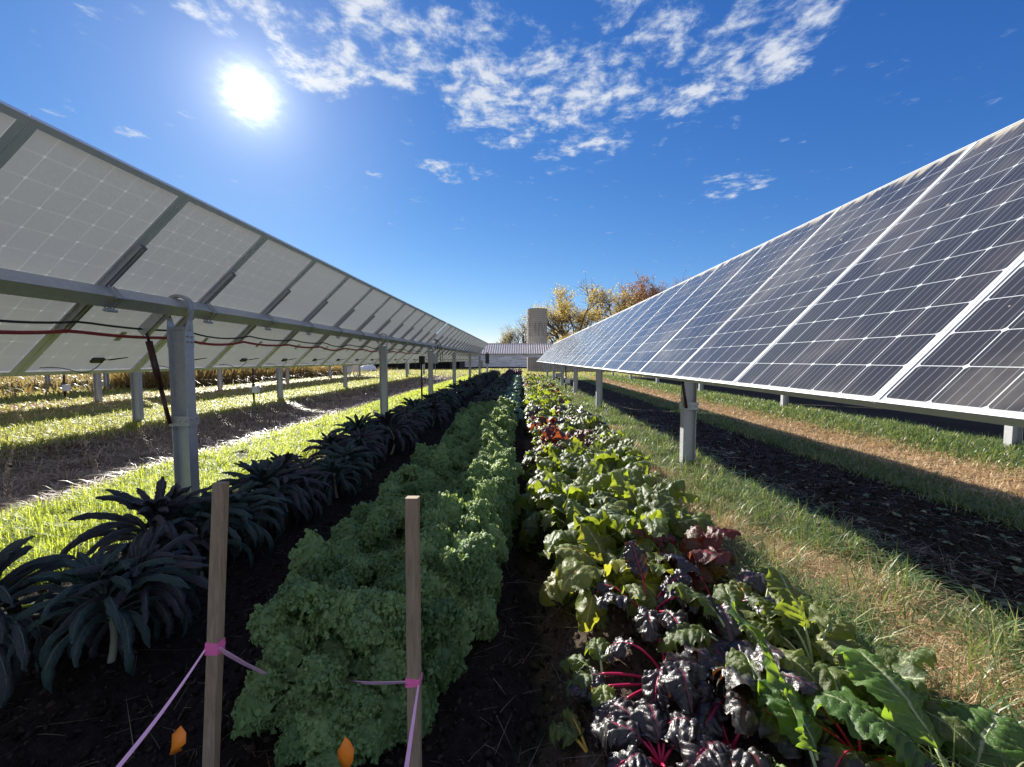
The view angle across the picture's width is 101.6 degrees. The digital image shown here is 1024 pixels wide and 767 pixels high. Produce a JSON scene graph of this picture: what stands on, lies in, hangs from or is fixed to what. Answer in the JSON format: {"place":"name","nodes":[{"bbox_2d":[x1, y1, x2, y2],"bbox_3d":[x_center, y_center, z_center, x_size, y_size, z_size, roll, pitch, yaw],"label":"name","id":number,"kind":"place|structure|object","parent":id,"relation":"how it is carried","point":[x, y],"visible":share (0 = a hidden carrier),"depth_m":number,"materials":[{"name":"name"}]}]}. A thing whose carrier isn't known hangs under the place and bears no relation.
{"place":"outdoors","nodes":[
{"label":"outdoors","id":0,"kind":"place"},
{"bbox_2d":[0,368,1023,766],"bbox_3d":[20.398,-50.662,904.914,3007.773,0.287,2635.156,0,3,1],"label":"ground","id":1,"kind":"structure","parent":0,"point":[458,740],"depth_m":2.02,"materials":[{"name":"brown soil"}]},
{"bbox_2d":[0,536,84,708],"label":"lacinato kale","id":2,"kind":"object","parent":1,"relation":"on","point":[13,588],"visible":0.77,"depth_m":1.74,"materials":[{"name":"green plant"}]},
{"bbox_2d":[6,542,196,692],"bbox_3d":[-1.762,1.012,1.856,0.605,0.536,0.595,1,3,13],"label":"lacinato kale","id":3,"kind":"object","parent":1,"relation":"on","point":[117,618],"visible":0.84,"depth_m":1.76,"materials":[{"name":"green plant"}]},
{"bbox_2d":[56,521,208,658],"bbox_3d":[-1.731,0.987,1.978,0.566,0.582,0.654,-3,4,-39],"label":"lacinato kale","id":4,"kind":"object","parent":1,"relation":"on","point":[171,594],"visible":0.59,"depth_m":1.94,"materials":[{"name":"green plant"}]},
{"bbox_2d":[60,476,211,604],"bbox_3d":[-2.097,0.910,2.395,0.700,0.701,0.684,2,4,37],"label":"lacinato kale","id":5,"kind":"object","parent":1,"relation":"on","point":[156,511],"visible":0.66,"depth_m":2.33,"materials":[{"name":"green plant"}]},
{"bbox_2d":[170,726,185,766],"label":"marker flag","id":6,"kind":"object","parent":1,"relation":"on","point":[178,738],"visible":1,"depth_m":1.12,"materials":[{"name":"plastic"}]},
{"bbox_2d":[121,492,254,593],"bbox_3d":[-1.927,0.959,2.528,0.630,0.541,0.627,-2,4,-29],"label":"lacinato kale","id":7,"kind":"object","parent":1,"relation":"on","point":[201,511],"visible":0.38,"depth_m":2.52,"materials":[{"name":"green plant"}]},
{"bbox_2d":[0,373,395,426],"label":"matted straw","id":8,"kind":"object","parent":1,"relation":"on","point":[110,404],"visible":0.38,"depth_m":12.81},
{"bbox_2d":[0,366,416,400],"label":"weeds","id":9,"kind":"object","parent":1,"relation":"on","point":[9,383],"visible":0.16,"depth_m":18.64,"materials":[{"name":"plant"}]},
{"bbox_2d":[202,481,228,766],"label":"wooden stake","id":10,"kind":"object","parent":1,"relation":"on","point":[215,623],"visible":0.99,"depth_m":1.29,"materials":[{"name":"brown wood"}]},
{"bbox_2d":[116,637,422,766],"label":"pink ribbon","id":11,"kind":"object","parent":10,"relation":"attached to","point":[212,649],"visible":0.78,"depth_m":1.26,"materials":[{"name":"pink fabric"}]},
{"bbox_2d":[0,373,441,466],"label":"weeds","id":12,"kind":"object","parent":1,"relation":"on","point":[17,434],"visible":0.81,"depth_m":9.02,"materials":[{"name":"green plant"}]},
{"bbox_2d":[102,365,349,388],"bbox_3d":[-16.335,-0.916,27.239,6.895,1.392,20.234,0,3,1],"label":"dry corn","id":13,"kind":"object","parent":1,"relation":"on","point":[203,378],"visible":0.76,"depth_m":21.75,"materials":[{"name":"plant"}]},
{"bbox_2d":[93,365,360,401],"bbox_3d":[-12.454,-0.682,15.618,1.437,2.907,34.930,0,3,1],"label":"solar array","id":14,"kind":"object","parent":1,"relation":"on","point":[97,383],"visible":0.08,"depth_m":12.61,"materials":[{"name":"laminate"}]},
{"bbox_2d":[0,374,466,522],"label":"matted straw","id":15,"kind":"object","parent":1,"relation":"on","point":[64,471],"visible":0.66,"depth_m":6.57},
{"bbox_2d":[0,374,473,584],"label":"grass","id":16,"kind":"structure","parent":1,"relation":"on","point":[32,517],"depth_m":4.15,"materials":[{"name":"green plant"}]},
{"bbox_2d":[180,480,296,571],"bbox_3d":[-1.861,0.924,2.791,0.661,0.565,0.679,1,3,17],"label":"lacinato kale","id":17,"kind":"object","parent":1,"relation":"on","point":[256,532],"visible":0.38,"depth_m":2.74,"materials":[{"name":"green plant"}]},
{"bbox_2d":[0,100,488,496],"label":"solar array","id":18,"kind":"object","parent":1,"relation":"on","point":[109,263],"visible":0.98,"depth_m":3.60,"materials":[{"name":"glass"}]},
{"bbox_2d":[207,456,316,545],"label":"lacinato kale","id":19,"kind":"object","parent":1,"relation":"on","point":[269,478],"visible":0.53,"depth_m":3.15,"materials":[{"name":"green plant"}]},
{"bbox_2d":[130,354,424,421],"bbox_3d":[-7.643,-0.709,16.082,1.437,2.907,36.062,0,3,1],"label":"solar array","id":20,"kind":"object","parent":1,"relation":"on","point":[137,395],"visible":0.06,"depth_m":8.62,"materials":[{"name":"laminate"}]},
{"bbox_2d":[238,455,328,529],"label":"lacinato kale","id":21,"kind":"object","parent":1,"relation":"on","point":[286,463],"visible":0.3,"depth_m":3.29,"materials":[{"name":"green plant"}]},
{"bbox_2d":[230,566,362,740],"bbox_3d":[-0.776,1.042,1.596,0.522,0.614,0.546,-8,-4,30],"label":"curly kale","id":22,"kind":"object","parent":1,"relation":"on","point":[293,621],"visible":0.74,"depth_m":1.48,"materials":[{"name":"green plant"}]},
{"bbox_2d":[265,462,332,527],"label":"lacinato kale","id":23,"kind":"object","parent":1,"relation":"on","point":[310,491],"visible":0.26,"depth_m":3.44,"materials":[{"name":"green plant"}]},
{"bbox_2d":[0,368,642,424],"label":"weeds","id":24,"kind":"object","parent":1,"relation":"on","point":[33,398],"visible":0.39,"depth_m":15.02,"materials":[{"name":"green plant"}]},
{"bbox_2d":[301,431,356,476],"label":"lacinato kale","id":25,"kind":"object","parent":1,"relation":"on","point":[333,437],"visible":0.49,"depth_m":4.60,"materials":[{"name":"green plant"}]},
{"bbox_2d":[285,528,376,588],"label":"curly kale","id":26,"kind":"object","parent":1,"relation":"on","point":[314,557],"visible":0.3,"depth_m":1.89,"materials":[{"name":"green plant"}]},
{"bbox_2d":[272,643,397,766],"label":"curly kale","id":27,"kind":"object","parent":1,"relation":"on","point":[327,707],"visible":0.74,"depth_m":1.34,"materials":[{"name":"green plant"}]},
{"bbox_2d":[306,457,363,504],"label":"lacinato kale","id":28,"kind":"object","parent":1,"relation":"on","point":[334,469],"visible":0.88,"depth_m":3.96,"materials":[{"name":"green plant"}]},
{"bbox_2d":[311,440,380,497],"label":"lacinato kale","id":29,"kind":"object","parent":1,"relation":"on","point":[348,451],"visible":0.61,"depth_m":4.19,"materials":[{"name":"green plant"}]},
{"bbox_2d":[338,737,353,766],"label":"marker flag","id":30,"kind":"object","parent":1,"relation":"on","point":[345,753],"visible":1,"depth_m":1.06,"materials":[{"name":"plastic"}]},
{"bbox_2d":[327,412,388,459],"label":"lacinato kale","id":31,"kind":"object","parent":1,"relation":"on","point":[351,424],"visible":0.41,"depth_m":5.32,"materials":[{"name":"green plant"}]},
{"bbox_2d":[335,426,387,470],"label":"lacinato kale","id":32,"kind":"object","parent":1,"relation":"on","point":[363,433],"visible":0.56,"depth_m":5.01,"materials":[{"name":"green plant"}]},
{"bbox_2d":[325,508,398,556],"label":"curly kale","id":33,"kind":"object","parent":1,"relation":"on","point":[373,535],"visible":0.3,"depth_m":2.25,"materials":[{"name":"green plant"}]},
{"bbox_2d":[350,491,406,546],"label":"curly kale","id":34,"kind":"object","parent":1,"relation":"on","point":[392,504],"visible":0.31,"depth_m":2.61,"materials":[{"name":"green plant"}]},
{"bbox_2d":[359,546,404,590],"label":"curly kale","id":35,"kind":"object","parent":1,"relation":"on","point":[384,564],"visible":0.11,"depth_m":1.90,"materials":[{"name":"green plant"}]},
{"bbox_2d":[369,409,417,454],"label":"lacinato kale","id":36,"kind":"object","parent":1,"relation":"on","point":[388,420],"visible":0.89,"depth_m":5.83,"materials":[{"name":"green plant"}]},
{"bbox_2d":[339,361,464,368],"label":"shed","id":37,"kind":"structure","parent":1,"relation":"on","point":[460,365],"depth_m":62.52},
{"bbox_2d":[337,564,467,751],"bbox_3d":[-0.441,1.044,1.652,0.526,0.577,0.514,-1,0,6],"label":"curly kale","id":38,"kind":"object","parent":1,"relation":"on","point":[378,621],"visible":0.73,"depth_m":1.53,"materials":[{"name":"green plant"}]},
{"bbox_2d":[378,473,434,509],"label":"curly kale","id":39,"kind":"object","parent":1,"relation":"on","point":[422,484],"visible":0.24,"depth_m":2.93,"materials":[{"name":"green plant"}]},
{"bbox_2d":[388,463,435,483],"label":"curly kale","id":40,"kind":"object","parent":1,"relation":"on","point":[407,473],"visible":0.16,"depth_m":3.24,"materials":[{"name":"green plant"}]},
{"bbox_2d":[405,496,421,766],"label":"wooden stake","id":41,"kind":"object","parent":1,"relation":"on","point":[413,582],"visible":0.94,"depth_m":1.26,"materials":[{"name":"brown wood"}]},
{"bbox_2d":[397,497,437,548],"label":"curly kale","id":42,"kind":"object","parent":1,"relation":"on","point":[432,503],"visible":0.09,"depth_m":2.57,"materials":[{"name":"green plant"}]},
{"bbox_2d":[410,444,451,483],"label":"curly kale","id":43,"kind":"object","parent":1,"relation":"on","point":[437,463],"visible":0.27,"depth_m":3.55,"materials":[{"name":"green plant"}]},
{"bbox_2d":[420,480,446,508],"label":"curly kale","id":44,"kind":"object","parent":1,"relation":"on","point":[427,496],"visible":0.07,"depth_m":2.88,"materials":[{"name":"green plant"}]},
{"bbox_2d":[422,401,449,427],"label":"lacinato kale","id":45,"kind":"object","parent":1,"relation":"on","point":[436,407],"visible":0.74,"depth_m":8.29,"materials":[{"name":"green plant"}]},
{"bbox_2d":[398,521,498,656],"bbox_3d":[-0.357,1.012,1.978,0.543,0.665,0.540,2,4,28],"label":"curly kale","id":46,"kind":"object","parent":1,"relation":"on","point":[461,567],"visible":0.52,"depth_m":1.90,"materials":[{"name":"green plant"}]},
{"bbox_2d":[442,469,466,489],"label":"curly kale","id":47,"kind":"object","parent":1,"relation":"on","point":[452,478],"visible":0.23,"depth_m":3.44,"materials":[{"name":"green plant"}]},
{"bbox_2d":[448,449,472,474],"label":"curly kale","id":48,"kind":"object","parent":1,"relation":"on","point":[460,463],"visible":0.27,"depth_m":3.99,"materials":[{"name":"green plant"}]},
{"bbox_2d":[444,417,476,436],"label":"curly kale","id":49,"kind":"object","parent":1,"relation":"on","point":[462,425],"visible":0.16,"depth_m":5.37,"materials":[{"name":"green plant"}]},
{"bbox_2d":[422,490,505,603],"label":"curly kale","id":50,"kind":"object","parent":1,"relation":"on","point":[454,513],"visible":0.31,"depth_m":2.27,"materials":[{"name":"green plant"}]},
{"bbox_2d":[443,477,508,569],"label":"curly kale","id":51,"kind":"object","parent":1,"relation":"on","point":[487,490],"visible":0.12,"depth_m":2.62,"materials":[{"name":"green plant"}]},
{"bbox_2d":[453,459,513,550],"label":"curly kale","id":52,"kind":"object","parent":1,"relation":"on","point":[476,473],"visible":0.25,"depth_m":3.01,"materials":[{"name":"green plant"}]},
{"bbox_2d":[465,432,504,461],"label":"curly kale","id":53,"kind":"object","parent":1,"relation":"on","point":[474,446],"visible":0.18,"depth_m":4.27,"materials":[{"name":"green plant"}]},
{"bbox_2d":[466,419,509,448],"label":"curly kale","id":54,"kind":"object","parent":1,"relation":"on","point":[501,436],"visible":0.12,"depth_m":4.75,"materials":[{"name":"green plant"}]},
{"bbox_2d":[470,451,517,533],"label":"curly kale","id":55,"kind":"object","parent":1,"relation":"on","point":[497,464],"visible":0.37,"depth_m":3.29,"materials":[{"name":"green plant"}]},
{"bbox_2d":[485,414,514,447],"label":"curly kale","id":56,"kind":"object","parent":1,"relation":"on","point":[504,422],"visible":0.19,"depth_m":5.69,"materials":[{"name":"green plant"}]},
{"bbox_2d":[478,439,523,488],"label":"curly kale","id":57,"kind":"object","parent":1,"relation":"on","point":[493,447],"visible":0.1,"depth_m":4.01,"materials":[{"name":"green plant"}]},
{"bbox_2d":[465,343,553,367],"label":"barn","id":58,"kind":"structure","parent":1,"relation":"on","point":[508,355],"depth_m":64.02,"materials":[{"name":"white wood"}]},
{"bbox_2d":[492,313,526,342],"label":"bare tree","id":59,"kind":"object","parent":1,"relation":"on","point":[510,337],"visible":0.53,"depth_m":104.16,"materials":[{"name":"beige plant"}]},
{"bbox_2d":[5,403,1023,766],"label":"straw bits","id":60,"kind":"object","parent":1,"relation":"on","point":[595,627],"visible":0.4,"depth_m":2.85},
{"bbox_2d":[520,439,591,480],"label":"chard plant","id":61,"kind":"object","parent":1,"relation":"on","point":[529,455],"visible":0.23,"depth_m":4.92,"materials":[{"name":"green plant"}]},
{"bbox_2d":[513,461,614,533],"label":"chard plant","id":62,"kind":"object","parent":1,"relation":"on","point":[591,476],"visible":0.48,"depth_m":3.46,"materials":[{"name":"green plant"}]},
{"bbox_2d":[528,440,599,479],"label":"chard plant","id":63,"kind":"object","parent":1,"relation":"on","point":[574,446],"visible":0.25,"depth_m":4.60,"materials":[{"name":"green plant"}]},
{"bbox_2d":[514,483,616,561],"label":"chard plant","id":64,"kind":"object","parent":1,"relation":"on","point":[525,537],"visible":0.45,"depth_m":3.14,"materials":[{"name":"green plant"}]},
{"bbox_2d":[532,426,600,463],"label":"chard plant","id":65,"kind":"object","parent":1,"relation":"on","point":[556,436],"visible":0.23,"depth_m":5.29,"materials":[{"name":"red plant"}]},
{"bbox_2d":[527,357,606,371],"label":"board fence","id":66,"kind":"object","parent":1,"relation":"on","point":[533,365],"visible":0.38,"depth_m":45.88,"materials":[{"name":"wood"}]},
{"bbox_2d":[548,707,587,752],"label":"chard plant","id":67,"kind":"object","parent":1,"relation":"on","point":[569,728],"visible":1,"depth_m":1.53,"materials":[{"name":"green plant"}]},
{"bbox_2d":[521,277,615,342],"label":"cottonwood tree","id":68,"kind":"object","parent":1,"relation":"on","point":[564,317],"visible":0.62,"depth_m":89.34,"materials":[{"name":"yellow plant"}]},
{"bbox_2d":[558,637,615,707],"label":"chard plant","id":69,"kind":"object","parent":1,"relation":"on","point":[601,694],"visible":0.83,"depth_m":1.73,"materials":[{"name":"green plant"}]},
{"bbox_2d":[537,489,643,602],"bbox_3d":[0.569,1.052,2.763,0.777,0.560,0.864,0,3,-2],"label":"chard plant","id":70,"kind":"object","parent":1,"relation":"on","point":[605,522],"visible":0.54,"depth_m":2.67,"materials":[{"name":"green plant"}]},
{"bbox_2d":[567,277,642,331],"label":"cottonwood tree","id":71,"kind":"object","parent":1,"relation":"on","point":[597,315],"visible":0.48,"depth_m":93.38,"materials":[{"name":"yellow plant"}]},
{"bbox_2d":[538,523,674,631],"bbox_3d":[0.569,1.082,2.377,0.871,0.470,0.761,5,-3,6],"label":"chard plant","id":72,"kind":"object","parent":1,"relation":"on","point":[576,569],"visible":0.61,"depth_m":2.20,"materials":[{"name":"green plant"}]},
{"bbox_2d":[560,452,653,505],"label":"chard plant","id":73,"kind":"object","parent":1,"relation":"on","point":[609,463],"visible":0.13,"depth_m":3.93,"materials":[{"name":"green plant"}]},
{"bbox_2d":[563,448,652,473],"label":"chard plant","id":74,"kind":"object","parent":1,"relation":"on","point":[610,453],"visible":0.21,"depth_m":4.15,"materials":[{"name":"green plant"}]},
{"bbox_2d":[569,549,650,629],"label":"chard plant","id":75,"kind":"object","parent":1,"relation":"on","point":[623,580],"visible":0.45,"depth_m":2.12,"materials":[{"name":"green plant"}]},
{"bbox_2d":[581,436,645,460],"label":"chard plant","id":76,"kind":"object","parent":1,"relation":"on","point":[622,447],"visible":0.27,"depth_m":4.67,"materials":[{"name":"green plant"}]},
{"bbox_2d":[566,268,691,331],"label":"russet tree","id":77,"kind":"object","parent":1,"relation":"on","point":[643,293],"visible":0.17,"depth_m":105.75,"materials":[{"name":"brown plant"}]},
{"bbox_2d":[599,462,681,507],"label":"chard plant","id":78,"kind":"object","parent":1,"relation":"on","point":[647,477],"visible":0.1,"depth_m":3.46,"materials":[{"name":"green plant"}]},
{"bbox_2d":[591,697,695,766],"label":"chard plant","id":79,"kind":"object","parent":1,"relation":"on","point":[625,726],"visible":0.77,"depth_m":1.41,"materials":[{"name":"purple plant"}]},
{"bbox_2d":[588,467,699,548],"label":"chard plant","id":80,"kind":"object","parent":1,"relation":"on","point":[625,483],"visible":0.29,"depth_m":3.22,"materials":[{"name":"green plant"}]},
{"bbox_2d":[567,618,730,747],"bbox_3d":[0.502,1.156,1.639,0.574,0.236,0.538,-2,4,-25],"label":"chard plant","id":81,"kind":"object","parent":1,"relation":"on","point":[684,690],"visible":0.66,"depth_m":1.52,"materials":[{"name":"purple plant"}]},
{"bbox_2d":[586,483,715,563],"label":"chard plant","id":82,"kind":"object","parent":1,"relation":"on","point":[661,515],"visible":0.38,"depth_m":2.78,"materials":[{"name":"green plant"}]},
{"bbox_2d":[590,539,715,648],"bbox_3d":[0.659,1.022,1.997,0.528,0.382,0.553,-1,3,-14],"label":"chard plant","id":83,"kind":"object","parent":1,"relation":"on","point":[649,623],"visible":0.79,"depth_m":1.95,"materials":[{"name":"purple plant"}]},
{"bbox_2d":[645,548,721,626],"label":"chard plant","id":84,"kind":"object","parent":1,"relation":"on","point":[676,607],"visible":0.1,"depth_m":2.20,"materials":[{"name":"green plant"}]},
{"bbox_2d":[631,526,742,616],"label":"chard plant","id":85,"kind":"object","parent":1,"relation":"on","point":[706,547],"visible":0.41,"depth_m":2.47,"materials":[{"name":"red plant"}]},
{"bbox_2d":[655,552,778,641],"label":"chard plant","id":86,"kind":"object","parent":1,"relation":"on","point":[730,631],"visible":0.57,"depth_m":2.01,"materials":[{"name":"purple plant"}]},
{"bbox_2d":[661,692,774,766],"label":"chard plant","id":87,"kind":"object","parent":1,"relation":"on","point":[684,731],"visible":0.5,"depth_m":1.33,"materials":[{"name":"purple plant"}]},
{"bbox_2d":[656,582,818,707],"bbox_3d":[0.947,1.073,1.756,0.603,0.302,0.637,2,4,30],"label":"chard plant","id":88,"kind":"object","parent":1,"relation":"on","point":[797,662],"visible":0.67,"depth_m":1.74,"materials":[{"name":"green plant"}]},
{"bbox_2d":[663,631,817,758],"bbox_3d":[0.831,1.148,1.567,0.590,0.346,0.515,6,-6,-38],"label":"chard plant","id":89,"kind":"object","parent":1,"relation":"on","point":[749,717],"visible":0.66,"depth_m":1.43,"materials":[{"name":"purple plant"}]},
{"bbox_2d":[709,566,826,637],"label":"chard plant","id":90,"kind":"object","parent":1,"relation":"on","point":[722,571],"visible":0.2,"depth_m":2.23,"materials":[{"name":"green plant"}]},
{"bbox_2d":[726,602,821,766],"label":"chard plant","id":91,"kind":"object","parent":1,"relation":"on","point":[782,699],"visible":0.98,"depth_m":1.31,"materials":[{"name":"green plant"}]},
{"bbox_2d":[722,578,826,663],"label":"chard plant","id":92,"kind":"object","parent":1,"relation":"on","point":[742,588],"visible":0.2,"depth_m":1.84,"materials":[{"name":"green plant"}]},
{"bbox_2d":[537,119,1023,466],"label":"solar array","id":93,"kind":"object","parent":1,"relation":"on","point":[905,293],"visible":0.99,"depth_m":2.15,"materials":[{"name":"glass"}]},
{"bbox_2d":[566,393,1023,765],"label":"straw","id":94,"kind":"object","parent":1,"relation":"on","point":[929,639],"visible":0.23,"depth_m":2.17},
{"bbox_2d":[578,377,1023,534],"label":"grass","id":95,"kind":"structure","parent":1,"relation":"on","point":[827,457],"depth_m":5.64,"materials":[{"name":"green plant"}]},
{"bbox_2d":[582,384,1023,607],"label":"weeds","id":96,"kind":"object","parent":1,"relation":"on","point":[1015,568],"visible":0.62,"depth_m":3.60,"materials":[{"name":"green plant"}]},
{"bbox_2d":[586,377,1023,508],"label":"straw","id":97,"kind":"object","parent":1,"relation":"on","point":[969,469],"visible":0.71,"depth_m":6.61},
{"bbox_2d":[590,374,1023,481],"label":"grass","id":98,"kind":"structure","parent":1,"relation":"on","point":[905,429],"depth_m":7.88,"materials":[{"name":"green plant"}]},
{"bbox_2d":[736,565,884,724],"bbox_3d":[1.207,1.031,1.686,0.584,0.378,0.580,0,3,1],"label":"chard plant","id":99,"kind":"object","parent":1,"relation":"on","point":[789,607],"visible":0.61,"depth_m":1.77,"materials":[{"name":"green plant"}]},
{"bbox_2d":[612,372,1022,448],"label":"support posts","id":100,"kind":"object","parent":1,"relation":"on","point":[1012,435],"depth_m":6.10,"materials":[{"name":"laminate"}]},
{"bbox_2d":[765,688,937,766],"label":"chard plant","id":101,"kind":"object","parent":1,"relation":"on","point":[832,750],"visible":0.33,"depth_m":1.28,"materials":[{"name":"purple plant"}]},
{"bbox_2d":[811,632,981,756],"bbox_3d":[1.357,1.159,1.513,0.540,0.318,0.581,-7,-2,-14],"label":"chard plant","id":102,"kind":"object","parent":1,"relation":"on","point":[906,666],"visible":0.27,"depth_m":1.50,"materials":[{"name":"green plant"}]},
{"bbox_2d":[804,645,1023,766],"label":"chard plant","id":103,"kind":"object","parent":1,"relation":"on","point":[902,723],"visible":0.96,"depth_m":1.32,"materials":[{"name":"green plant"}]},
{"bbox_2d":[0,0,1023,342],"label":"sky","id":104,"kind":"structure","parent":0,"point":[463,161],"materials":[{"name":"blue"}]},
{"bbox_2d":[526,308,546,342],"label":"silo","id":105,"kind":"object","parent":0,"point":[536,325],"visible":0.67,"depth_m":71.91,"materials":[{"name":"concrete"}]},
{"bbox_2d":[543,375,1023,766],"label":"grass","id":106,"kind":"structure","parent":0,"point":[865,641],"depth_m":2.49,"materials":[{"name":"green plant"}]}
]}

